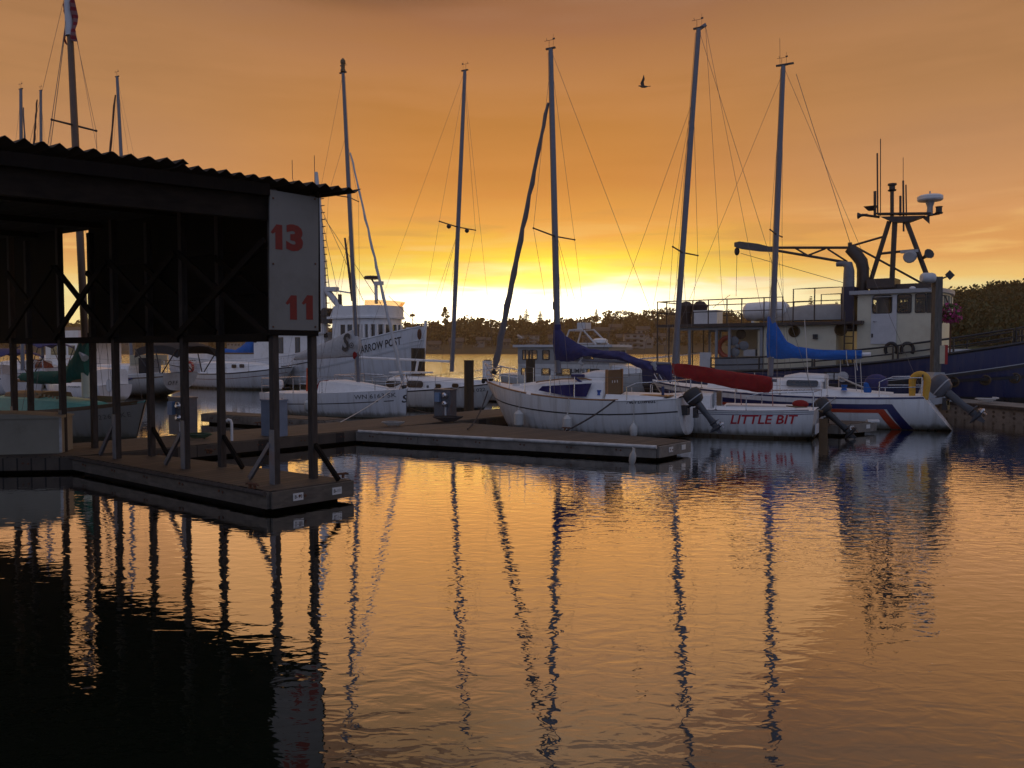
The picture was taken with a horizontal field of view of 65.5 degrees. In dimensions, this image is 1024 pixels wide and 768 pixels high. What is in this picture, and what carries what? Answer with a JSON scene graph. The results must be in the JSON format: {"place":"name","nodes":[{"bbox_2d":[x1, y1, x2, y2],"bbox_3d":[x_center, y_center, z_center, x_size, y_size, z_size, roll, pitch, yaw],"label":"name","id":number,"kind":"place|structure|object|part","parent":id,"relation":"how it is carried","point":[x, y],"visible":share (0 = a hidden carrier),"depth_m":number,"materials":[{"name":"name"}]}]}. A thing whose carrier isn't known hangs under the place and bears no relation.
{"place":"outdoors","nodes":[
{"label":"outdoors","id":0,"kind":"place"},
{"bbox_2d":[0,319,796,353],"bbox_3d":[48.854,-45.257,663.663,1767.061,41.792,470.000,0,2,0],"label":"hill","id":1,"kind":"structure","parent":0,"point":[471,349],"depth_m":446.96,"materials":[{"name":"green plant"}]},
{"bbox_2d":[33,327,80,349],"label":"house","id":2,"kind":"structure","parent":1,"relation":"on","point":[66,329],"depth_m":448.01,"materials":[{"name":"grey glass"}]},
{"bbox_2d":[121,343,135,349],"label":"house","id":3,"kind":"structure","parent":1,"relation":"on","point":[124,346],"depth_m":450.53,"materials":[{"name":"beige glass"}]},
{"bbox_2d":[225,342,244,349],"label":"house","id":4,"kind":"structure","parent":1,"relation":"on","point":[234,345],"depth_m":450.45,"materials":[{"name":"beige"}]},
{"bbox_2d":[0,307,815,348],"bbox_3d":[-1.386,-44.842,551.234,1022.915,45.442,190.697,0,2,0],"label":"woodland","id":5,"kind":"object","parent":1,"relation":"on","point":[477,326],"visible":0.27,"depth_m":559.34,"materials":[{"name":"green plant"}]},
{"bbox_2d":[427,341,441,349],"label":"house","id":6,"kind":"structure","parent":1,"relation":"on","point":[434,345],"depth_m":446.37,"materials":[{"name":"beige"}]},
{"bbox_2d":[440,306,450,322],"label":"poplar tree","id":7,"kind":"object","parent":1,"relation":"on","point":[444,313],"visible":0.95,"depth_m":637.56,"materials":[{"name":"green plant"}]},
{"bbox_2d":[448,338,464,348],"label":"house","id":8,"kind":"structure","parent":1,"relation":"on","point":[459,343],"depth_m":454.72,"materials":[{"name":"beige glass"}]},
{"bbox_2d":[473,337,485,347],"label":"house","id":9,"kind":"structure","parent":1,"relation":"on","point":[480,342],"depth_m":467.29,"materials":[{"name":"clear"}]},
{"bbox_2d":[485,337,490,346],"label":"house","id":10,"kind":"structure","parent":1,"relation":"on","point":[488,339],"depth_m":479.87,"materials":[{"name":"beige glass"}]},
{"bbox_2d":[502,339,510,348],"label":"house","id":11,"kind":"structure","parent":1,"relation":"on","point":[506,343],"depth_m":454.70,"materials":[{"name":"beige glass"}]},
{"bbox_2d":[521,309,532,323],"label":"conifer tree","id":12,"kind":"object","parent":1,"relation":"on","point":[526,315],"visible":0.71,"depth_m":637.56,"materials":[{"name":"green plant"}]},
{"bbox_2d":[518,335,539,344],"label":"apartment block","id":13,"kind":"structure","parent":1,"relation":"on","point":[532,339],"depth_m":475.42,"materials":[{"name":"beige glass"}]},
{"bbox_2d":[537,311,543,323],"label":"conifer tree","id":14,"kind":"object","parent":1,"relation":"on","point":[540,316],"visible":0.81,"depth_m":637.75,"materials":[{"name":"green plant"}]},
{"bbox_2d":[547,335,552,344],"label":"house","id":15,"kind":"structure","parent":1,"relation":"on","point":[549,337],"depth_m":471.43,"materials":[{"name":"beige glass"}]},
{"bbox_2d":[581,336,593,344],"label":"house","id":16,"kind":"structure","parent":1,"relation":"on","point":[587,339],"depth_m":471.38,"materials":[{"name":"beige glass"}]},
{"bbox_2d":[592,327,610,339],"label":"house","id":17,"kind":"structure","parent":1,"relation":"on","point":[602,329],"depth_m":517.38,"materials":[{"name":"beige glass"}]},
{"bbox_2d":[608,324,622,334],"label":"house","id":18,"kind":"structure","parent":1,"relation":"on","point":[615,326],"depth_m":534.20,"materials":[{"name":"beige glass"}]},
{"bbox_2d":[614,334,622,341],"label":"house","id":19,"kind":"structure","parent":1,"relation":"on","point":[618,336],"depth_m":475.88,"materials":[{"name":"beige glass"}]},
{"bbox_2d":[612,310,629,317],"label":"broadleaf tree","id":20,"kind":"object","parent":1,"relation":"on","point":[622,312],"visible":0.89,"depth_m":636.15,"materials":[{"name":"green plant"}]},
{"bbox_2d":[617,341,633,349],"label":"house","id":21,"kind":"structure","parent":1,"relation":"on","point":[625,343],"depth_m":446.24,"materials":[{"name":"beige glass"}]},
{"bbox_2d":[623,333,645,348],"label":"apartment block","id":22,"kind":"structure","parent":1,"relation":"on","point":[638,339],"depth_m":454.45,"materials":[{"name":"beige glass"}]},
{"bbox_2d":[635,326,650,337],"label":"house","id":23,"kind":"structure","parent":1,"relation":"on","point":[639,329],"depth_m":517.79,"materials":[{"name":"beige glass"}]},
{"bbox_2d":[645,337,652,347],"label":"house","id":24,"kind":"structure","parent":1,"relation":"on","point":[649,343],"depth_m":458.80,"materials":[{"name":"beige glass"}]},
{"bbox_2d":[641,308,664,314],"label":"broadleaf tree","id":25,"kind":"object","parent":1,"relation":"on","point":[648,311],"visible":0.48,"depth_m":635.31,"materials":[{"name":"green plant"}]},
{"bbox_2d":[651,333,666,344],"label":"house","id":26,"kind":"structure","parent":1,"relation":"on","point":[654,336],"depth_m":481.92,"materials":[{"name":"beige glass"}]},
{"bbox_2d":[0,354,1023,767],"bbox_3d":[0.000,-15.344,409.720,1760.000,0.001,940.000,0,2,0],"label":"water","id":27,"kind":"structure","parent":0,"point":[776,602],"depth_m":7.36,"materials":[{"name":"liquid"}]},
{"bbox_2d":[0,83,43,395],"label":"sailboat","id":28,"kind":"object","parent":27,"relation":"on","point":[5,377],"visible":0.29,"depth_m":40.34,"materials":[{"name":"white paint"}]},
{"bbox_2d":[0,86,73,386],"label":"sailboat","id":29,"kind":"object","parent":27,"relation":"on","point":[46,365],"visible":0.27,"depth_m":52.02,"materials":[{"name":"white fabric"}]},
{"bbox_2d":[0,0,146,440],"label":"wooden sailboat","id":30,"kind":"object","parent":27,"relation":"on","point":[77,370],"visible":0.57,"depth_m":21.62,"materials":[{"name":"green"}]},
{"bbox_2d":[63,0,77,44],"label":"flag","id":31,"kind":"object","parent":30,"relation":"attached to","point":[73,11],"visible":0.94,"depth_m":21.50,"materials":[{"name":"fabric"}]},
{"bbox_2d":[39,330,121,367],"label":"trawler","id":32,"kind":"object","parent":27,"relation":"on","point":[104,349],"visible":0.06,"depth_m":58.93,"materials":[{"name":"white metal"}]},
{"bbox_2d":[51,346,56,354],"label":"window","id":33,"kind":"structure","parent":32,"relation":"in","point":[55,348],"depth_m":59.59,"materials":[{"name":"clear glass"}]},
{"bbox_2d":[68,345,74,354],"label":"window","id":34,"kind":"structure","parent":32,"relation":"in","point":[70,349],"depth_m":58.54,"materials":[{"name":"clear glass"}]},
{"bbox_2d":[45,367,131,400],"bbox_3d":[-20.477,0.136,38.301,6.516,1.883,2.002,1,3,30],"label":"motor launch","id":35,"kind":"object","parent":27,"relation":"on","point":[74,389],"visible":0.34,"depth_m":37.23,"materials":[{"name":"grey paint"}]},
{"bbox_2d":[96,71,215,395],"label":"sailboat","id":36,"kind":"object","parent":27,"relation":"on","point":[167,383],"visible":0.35,"depth_m":40.55,"materials":[{"name":"wood"}]},
{"bbox_2d":[130,355,167,365],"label":"dodger window","id":37,"kind":"structure","parent":36,"relation":"in","point":[163,357],"depth_m":41.35,"materials":[{"name":"beige paint"}]},
{"bbox_2d":[69,455,353,510],"bbox_3d":[-5.542,1.686,14.062,6.510,0.455,1.604,2,3,38],"label":"finger dock","id":38,"kind":"object","parent":27,"relation":"on","point":[210,480],"visible":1,"depth_m":12.89,"materials":[{"name":"wood"}]},
{"bbox_2d":[0,135,359,484],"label":"boathouse","id":39,"kind":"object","parent":38,"relation":"on","point":[181,253],"visible":0.98,"depth_m":13.84,"materials":[{"name":"wood"}]},
{"bbox_2d":[245,482,258,488],"bbox_3d":[-3.874,1.514,11.877,0.306,0.088,0.040,2,3,34],"label":"dock cleat","id":40,"kind":"object","parent":38,"relation":"attached to","point":[250,484],"visible":1,"depth_m":11.86,"materials":[{"name":"metal"}]},
{"bbox_2d":[189,357,295,389],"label":"sailboat","id":41,"kind":"object","parent":27,"relation":"on","point":[244,375],"visible":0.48,"depth_m":47.79,"materials":[{"name":"white paint"}]},
{"bbox_2d":[0,409,507,471],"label":"dock walkway","id":42,"kind":"structure","parent":27,"relation":"on","point":[245,441],"depth_m":18.43,"materials":[{"name":"wood"}]},
{"bbox_2d":[0,410,73,454],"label":"dock box","id":43,"kind":"object","parent":42,"relation":"on","point":[31,432],"visible":0.97,"depth_m":15.79,"materials":[{"name":"plastic"}]},
{"bbox_2d":[167,396,197,434],"bbox_3d":[-8.067,0.772,19.405,0.657,0.918,0.498,1,3,30],"label":"power pedestal","id":44,"kind":"object","parent":42,"relation":"on","point":[173,409],"visible":0.74,"depth_m":19.32,"materials":[{"name":"silver metal"}]},
{"bbox_2d":[190,432,211,438],"bbox_3d":[-7.256,1.196,18.443,0.652,0.144,0.634,0,2,0],"label":"hose coil","id":45,"kind":"object","parent":42,"relation":"on","point":[204,435],"visible":0.85,"depth_m":18.29,"materials":[{"name":"green rubber"}]},
{"bbox_2d":[226,418,232,440],"bbox_3d":[-6.417,1.033,18.079,0.171,0.512,0.064,0,2,0],"label":"water standpipe","id":46,"kind":"object","parent":42,"relation":"on","point":[231,428],"visible":0.96,"depth_m":18.05,"materials":[{"name":"grey metal"}]},
{"bbox_2d":[260,399,287,436],"bbox_3d":[-5.715,0.803,19.141,0.594,0.878,0.347,1,3,30],"label":"power pedestal","id":47,"kind":"object","parent":42,"relation":"on","point":[265,420],"visible":0.54,"depth_m":19.06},
{"bbox_2d":[381,421,404,425],"bbox_3d":[-3.194,1.066,21.447,0.652,0.144,0.634,0,2,0],"label":"hose coil","id":48,"kind":"object","parent":42,"relation":"on","point":[392,423],"visible":1,"depth_m":21.28,"materials":[{"name":"rubber"}]},
{"bbox_2d":[433,388,456,415],"bbox_3d":[-2.115,0.576,24.854,0.657,0.838,0.498,1,3,30],"label":"power pedestal","id":49,"kind":"object","parent":42,"relation":"on","point":[445,401],"visible":0.96,"depth_m":24.73,"materials":[{"name":"silver metal"}]},
{"bbox_2d":[433,415,462,421],"bbox_3d":[-1.823,0.994,22.676,0.877,0.182,0.863,0,2,0],"label":"hose coil","id":50,"kind":"object","parent":42,"relation":"on","point":[446,418],"visible":1,"depth_m":22.46,"materials":[{"name":"rubber"}]},
{"bbox_2d":[201,412,345,426],"bbox_3d":[-7.546,1.216,24.955,5.361,0.450,1.047,1,3,29],"label":"finger dock","id":51,"kind":"object","parent":27,"relation":"on","point":[243,419],"visible":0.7,"depth_m":24.81,"materials":[{"name":"wood"}]},
{"bbox_2d":[168,156,426,389],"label":"workboat","id":52,"kind":"object","parent":27,"relation":"on","point":[378,343],"visible":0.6,"depth_m":46.88,"materials":[{"name":"grey paint"}]},
{"bbox_2d":[259,58,407,417],"bbox_3d":[-6.470,-5.075,29.062,6.496,13.228,2.500,1,3,30],"label":"sailboat","id":53,"kind":"object","parent":27,"relation":"on","point":[337,398],"visible":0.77,"depth_m":28.49,"materials":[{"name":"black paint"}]},
{"bbox_2d":[304,397,307,411],"bbox_3d":[-7.255,0.651,28.206,0.225,0.658,0.225,0,2,0],"label":"fender","id":54,"kind":"object","parent":53,"relation":"hanging from","point":[306,405],"visible":0.66,"depth_m":28.13,"materials":[{"name":"plastic"}]},
{"bbox_2d":[340,390,391,422],"bbox_3d":[-4.506,0.650,24.980,0.028,0.644,5.293,0,2,7],"label":"mooring line","id":55,"kind":"object","parent":53,"relation":"attached to","point":[365,408],"visible":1,"depth_m":24.65,"materials":[{"name":"fabric"}]},
{"bbox_2d":[334,62,501,410],"bbox_3d":[-3.754,-5.663,32.618,7.734,14.163,2.657,1,3,30],"label":"sailboat","id":56,"kind":"object","parent":27,"relation":"on","point":[420,391],"visible":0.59,"depth_m":31.58,"materials":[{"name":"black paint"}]},
{"bbox_2d":[385,380,400,387],"bbox_3d":[-4.794,0.010,32.270,0.850,0.310,0.025,1,3,30],"label":"window","id":57,"kind":"structure","parent":56,"relation":"in","point":[397,382],"depth_m":32.28,"materials":[{"name":"brown glass"}]},
{"bbox_2d":[406,380,423,387],"bbox_3d":[-3.860,0.010,31.730,0.850,0.320,0.025,1,3,30],"label":"window","id":58,"kind":"structure","parent":56,"relation":"in","point":[412,383],"depth_m":31.71,"materials":[{"name":"brown glass"}]},
{"bbox_2d":[436,383,441,388],"bbox_3d":[-2.895,0.082,31.218,0.330,0.210,0.025,1,3,30],"label":"window","id":59,"kind":"structure","parent":56,"relation":"in","point":[438,385],"depth_m":31.19,"materials":[{"name":"brown glass"}]},
{"bbox_2d":[452,383,458,387],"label":"window","id":60,"kind":"structure","parent":56,"relation":"in","point":[454,385],"depth_m":30.82,"materials":[{"name":"brown glass"}]},
{"bbox_2d":[411,348,424,374],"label":"wooden pile","id":61,"kind":"object","parent":27,"relation":"in","point":[420,354],"visible":0.35,"depth_m":43.12,"materials":[{"name":"brown wood"}]},
{"bbox_2d":[464,360,473,410],"bbox_3d":[-1.596,0.421,29.483,0.359,2.607,0.360,0,2,0],"label":"wooden pile","id":62,"kind":"object","parent":27,"relation":"in","point":[468,385],"visible":0.79,"depth_m":29.33,"materials":[{"name":"brown wood"}]},
{"bbox_2d":[489,394,496,401],"bbox_3d":[-1.156,0.672,37.523,10.150,0.450,1.318,1,3,31],"label":"finger dock","id":63,"kind":"object","parent":27,"relation":"on","point":[492,399],"visible":0.02,"depth_m":36.65,"materials":[{"name":"wood"}]},
{"bbox_2d":[482,361,492,378],"bbox_3d":[-1.156,-0.321,37.480,0.424,1.538,0.248,1,3,30],"label":"power pedestal","id":64,"kind":"object","parent":63,"relation":"on","point":[488,372],"visible":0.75,"depth_m":37.36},
{"bbox_2d":[356,423,690,459],"bbox_3d":[0.034,1.450,19.321,7.767,0.470,3.416,2,3,39],"label":"finger dock","id":65,"kind":"object","parent":27,"relation":"on","point":[506,438],"visible":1,"depth_m":18.80,"materials":[{"name":"wood"}]},
{"bbox_2d":[629,447,635,463],"bbox_3d":[2.526,1.522,16.678,0.157,0.400,0.143,0,2,0],"label":"fender","id":66,"kind":"object","parent":65,"relation":"hanging from","point":[632,457],"visible":0.84,"depth_m":16.63,"materials":[{"name":"plastic"}]},
{"bbox_2d":[526,359,534,382],"bbox_3d":[0.850,0.131,36.535,0.419,2.576,0.420,0,2,0],"label":"door","id":67,"kind":"structure","parent":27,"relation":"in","point":[529,364],"depth_m":36.33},
{"bbox_2d":[500,323,699,392],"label":"pilothouse boat","id":68,"kind":"object","parent":27,"relation":"on","point":[631,372],"visible":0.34,"depth_m":44.50,"materials":[{"name":"black paint"}]},
{"bbox_2d":[481,38,724,437],"bbox_3d":[2.367,-4.163,22.701,7.605,11.910,2.752,1,3,30],"label":"sailboat","id":69,"kind":"object","parent":27,"relation":"on","point":[544,405],"visible":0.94,"depth_m":22.44,"materials":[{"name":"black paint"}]},
{"bbox_2d":[467,390,487,429],"bbox_3d":[-0.935,0.678,22.317,0.040,0.788,4.250,0,2,5],"label":"mooring line","id":70,"kind":"object","parent":69,"relation":"attached to","point":[470,426],"visible":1,"depth_m":22.40,"materials":[{"name":"fabric"}]},
{"bbox_2d":[514,392,523,426],"bbox_3d":[0.196,0.749,22.892,0.287,1.043,0.287,0,2,0],"label":"fender","id":71,"kind":"object","parent":69,"relation":"hanging from","point":[518,418],"visible":0.85,"depth_m":22.80,"materials":[{"name":"plastic"}]},
{"bbox_2d":[539,383,591,396],"bbox_3d":[1.478,0.154,22.468,1.650,0.380,0.081,1,3,30],"label":"side window","id":72,"kind":"structure","parent":69,"relation":"in","point":[581,390],"depth_m":22.37,"materials":[{"name":"blue glass"}]},
{"bbox_2d":[563,398,571,430],"bbox_3d":[1.526,0.872,21.921,0.266,0.960,0.266,0,2,0],"label":"fender","id":73,"kind":"object","parent":69,"relation":"hanging from","point":[567,420],"visible":0.75,"depth_m":21.83,"materials":[{"name":"plastic"}]},
{"bbox_2d":[566,400,614,430],"bbox_3d":[2.062,0.796,20.592,0.044,0.684,2.190,2,3,40],"label":"mooring line","id":74,"kind":"object","parent":69,"relation":"attached to","point":[602,409],"visible":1,"depth_m":20.56,"materials":[{"name":"fabric"}]},
{"bbox_2d":[608,369,621,394],"bbox_3d":[2.902,0.007,22.577,0.030,0.820,1.050,1,3,30],"label":"companionway door","id":75,"kind":"structure","parent":69,"relation":"in","point":[613,388],"depth_m":22.60,"materials":[{"name":"brown wood"}]},
{"bbox_2d":[630,404,637,435],"bbox_3d":[3.249,0.928,21.259,0.205,1.025,0.205,0,2,0],"label":"fender","id":76,"kind":"object","parent":69,"relation":"hanging from","point":[633,429],"visible":0.79,"depth_m":21.20,"materials":[{"name":"plastic"}]},
{"bbox_2d":[596,17,858,438],"bbox_3d":[5.649,-4.380,22.898,8.114,12.401,2.452,1,3,30],"label":"sailboat","id":77,"kind":"object","parent":27,"relation":"on","point":[799,419],"visible":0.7,"depth_m":22.23,"materials":[{"name":"grey paint"}]},
{"bbox_2d":[716,391,720,405],"bbox_3d":[5.933,0.448,22.946,0.030,0.460,0.660,1,3,30],"label":"companionway door","id":78,"kind":"structure","parent":77,"relation":"in","point":[718,395],"depth_m":22.95,"materials":[{"name":"brown wood"}]},
{"bbox_2d":[652,52,987,429],"bbox_3d":[9.415,-4.718,25.643,10.402,12.939,2.911,1,3,30],"label":"sailboat","id":79,"kind":"object","parent":27,"relation":"on","point":[890,410],"visible":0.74,"depth_m":24.87,"materials":[{"name":"blue paint"}]},
{"bbox_2d":[786,380,817,386],"bbox_3d":[9.105,-0.022,24.979,0.950,0.200,0.054,1,3,30],"label":"side window","id":80,"kind":"structure","parent":79,"relation":"in","point":[814,383],"depth_m":24.97,"materials":[{"name":"black glass"}]},
{"bbox_2d":[909,371,930,399],"bbox_3d":[12.122,0.042,23.669,0.620,0.860,0.240,2,-5,44],"label":"horseshoe buoy","id":81,"kind":"object","parent":79,"relation":"hanging from","point":[926,384],"visible":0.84,"depth_m":23.55,"materials":[{"name":"yellow plastic"}]},
{"bbox_2d":[641,74,1023,402],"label":"tug","id":82,"kind":"object","parent":27,"relation":"on","point":[991,371],"visible":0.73,"depth_m":33.54,"materials":[{"name":"black paint"}]},
{"bbox_2d":[681,301,691,323],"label":"cowl ventilator","id":83,"kind":"object","parent":82,"relation":"on","point":[687,320],"visible":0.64,"depth_m":40.21,"materials":[{"name":"metal"}]},
{"bbox_2d":[693,301,707,309],"bbox_3d":[9.446,-3.555,40.003,0.755,1.240,0.755,2,3,37],"label":"cowl ventilator","id":84,"kind":"object","parent":82,"relation":"on","point":[700,305],"visible":0.49,"depth_m":39.71,"materials":[{"name":"metal"}]},
{"bbox_2d":[693,310,722,323],"bbox_3d":[9.384,-3.193,38.063,1.200,0.645,0.750,2,3,37],"label":"deck box","id":85,"kind":"object","parent":82,"relation":"on","point":[701,317],"visible":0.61,"depth_m":37.78,"materials":[{"name":"white plastic"}]},
{"bbox_2d":[743,301,789,322],"bbox_3d":[11.710,-3.300,36.688,2.040,1.018,0.916,2,3,37],"label":"liferaft canister","id":86,"kind":"object","parent":82,"relation":"on","point":[754,316],"visible":0.71,"depth_m":36.58,"materials":[{"name":"white plastic"}]},
{"bbox_2d":[777,304,842,321],"bbox_3d":[13.439,-3.211,35.769,3.500,0.720,1.500,2,3,37],"label":"tender","id":87,"kind":"object","parent":82,"relation":"on","point":[827,312],"visible":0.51,"depth_m":35.13,"materials":[{"name":"grey plastic"}]},
{"bbox_2d":[838,376,873,390],"bbox_3d":[14.148,0.123,31.559,0.080,0.791,3.742,-1,3,-14],"label":"mooring line","id":88,"kind":"object","parent":82,"relation":"attached to","point":[851,382],"visible":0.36,"depth_m":32.54,"materials":[{"name":"fabric"}]},
{"bbox_2d":[872,295,891,313],"bbox_3d":[15.292,-3.291,32.887,0.762,0.784,0.020,2,3,37],"label":"window","id":89,"kind":"structure","parent":82,"relation":"in","point":[874,295],"depth_m":32.87,"materials":[{"name":"black glass"}]},
{"bbox_2d":[870,294,896,343],"bbox_3d":[15.331,-2.665,32.852,0.975,2.022,0.090,2,3,37],"label":"door","id":90,"kind":"structure","parent":82,"relation":"in","point":[883,331],"depth_m":32.84,"materials":[{"name":"grey paint"}]},
{"bbox_2d":[897,294,911,312],"bbox_3d":[15.957,-3.269,32.389,0.552,0.784,0.020,2,3,37],"label":"window","id":91,"kind":"structure","parent":82,"relation":"in","point":[898,294],"depth_m":32.37,"materials":[{"name":"black glass"}]},
{"bbox_2d":[915,293,925,312],"bbox_3d":[16.434,-3.254,32.032,0.407,0.784,0.020,2,3,37],"label":"window","id":92,"kind":"structure","parent":82,"relation":"in","point":[917,293],"depth_m":32.01,"materials":[{"name":"black glass"}]},
{"bbox_2d":[817,419,879,435],"bbox_3d":[6.315,1.205,24.448,8.941,0.517,1.611,1,3,30],"label":"finger dock","id":93,"kind":"object","parent":27,"relation":"on","point":[868,425],"visible":0.12,"depth_m":22.48,"materials":[{"name":"concrete"}]},
{"bbox_2d":[935,399,1023,422],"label":"concrete float","id":94,"kind":"object","parent":27,"relation":"on","point":[1004,411],"visible":0.56,"depth_m":27.24,"materials":[{"name":"black paint"}]},
{"bbox_2d":[918,270,954,400],"bbox_3d":[15.446,-1.758,29.056,1.257,4.758,0.600,0,2,0],"label":"lamp pole","id":95,"kind":"object","parent":94,"relation":"on","point":[936,315],"visible":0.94,"depth_m":28.91,"materials":[{"name":"grey metal"}]},
{"bbox_2d":[940,345,947,363],"bbox_3d":[15.680,-1.072,29.030,0.330,0.700,0.260,1,3,20],"label":"extinguisher cabinet","id":96,"kind":"object","parent":95,"relation":"attached to","point":[944,354],"visible":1,"depth_m":28.90,"materials":[{"name":"white paint"}]},
{"bbox_3d":[15.793,-1.070,28.989,0.090,0.700,0.260,1,3,20],"label":"door","id":97,"kind":"part","parent":96,"relation":"part of","materials":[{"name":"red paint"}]},
{"bbox_2d":[942,295,961,353],"bbox_3d":[16.078,-2.201,29.279,0.871,2.178,0.917,1,3,28],"label":"flower basket","id":98,"kind":"object","parent":95,"relation":"hanging from","point":[950,318],"visible":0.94,"depth_m":29.12,"materials":[{"name":"pink plant"}]},
{"bbox_2d":[975,397,998,402],"bbox_3d":[16.606,0.557,27.825,0.788,0.202,0.550,0,2,0],"label":"cleat","id":99,"kind":"object","parent":94,"relation":"on","point":[989,400],"visible":1,"depth_m":27.68,"materials":[{"name":"grey metal"}]},
{"bbox_2d":[0,0,1023,328],"label":"sky","id":100,"kind":"structure","parent":0,"point":[248,87],"materials":[{"name":"orange"}]},
{"bbox_2d":[639,75,649,87],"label":"gull","id":101,"kind":"object","parent":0,"point":[642,85],"visible":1,"depth_m":59.02,"materials":[{"name":"grey"}]},
{"bbox_2d":[951,333,1014,348],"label":"hill","id":102,"kind":"structure","parent":0,"point":[975,347],"depth_m":133.69,"materials":[{"name":"green plant"}]},
{"bbox_2d":[842,281,1023,346],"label":"hillside bushes","id":103,"kind":"object","parent":102,"relation":"on","point":[991,308],"visible":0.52,"depth_m":167.01,"materials":[{"name":"green plant"}]},
{"bbox_2d":[954,287,985,293],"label":"broadleaf tree","id":104,"kind":"object","parent":102,"relation":"on","point":[984,289],"visible":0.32,"depth_m":229.26,"materials":[{"name":"green plant"}]},
{"bbox_2d":[981,280,1023,288],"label":"broadleaf tree","id":105,"kind":"object","parent":102,"relation":"on","point":[996,283],"visible":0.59,"depth_m":229.55,"materials":[{"name":"green plant"}]}
]}

